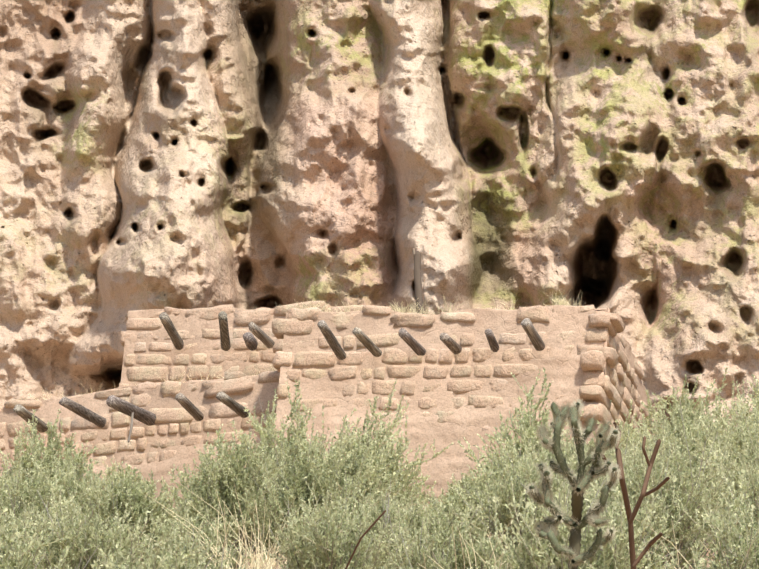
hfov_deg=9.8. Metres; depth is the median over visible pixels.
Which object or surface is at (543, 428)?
cholla spines
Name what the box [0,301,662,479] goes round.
house blocks
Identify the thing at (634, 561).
dead branches
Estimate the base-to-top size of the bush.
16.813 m
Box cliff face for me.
[0,0,758,436]
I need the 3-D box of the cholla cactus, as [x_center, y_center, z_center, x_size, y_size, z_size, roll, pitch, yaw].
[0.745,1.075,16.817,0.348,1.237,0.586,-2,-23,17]
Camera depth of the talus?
52.99 m
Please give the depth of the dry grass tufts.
31.52 m
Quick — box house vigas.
[13,311,544,432]
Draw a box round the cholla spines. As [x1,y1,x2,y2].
[524,399,621,568]
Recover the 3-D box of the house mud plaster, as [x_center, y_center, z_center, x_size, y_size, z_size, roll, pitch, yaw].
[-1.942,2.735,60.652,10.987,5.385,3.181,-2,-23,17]
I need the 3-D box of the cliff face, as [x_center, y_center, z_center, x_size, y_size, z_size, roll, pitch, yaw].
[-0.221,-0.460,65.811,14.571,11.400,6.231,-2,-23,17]
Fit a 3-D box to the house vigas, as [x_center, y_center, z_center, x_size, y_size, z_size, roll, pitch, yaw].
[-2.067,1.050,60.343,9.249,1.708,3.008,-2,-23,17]
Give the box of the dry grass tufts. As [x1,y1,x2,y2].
[28,290,758,568]
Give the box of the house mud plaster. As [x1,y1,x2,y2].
[0,305,656,553]
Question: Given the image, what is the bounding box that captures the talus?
[132,530,719,568]
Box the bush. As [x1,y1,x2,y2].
[0,368,758,568]
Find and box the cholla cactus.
[529,402,617,568]

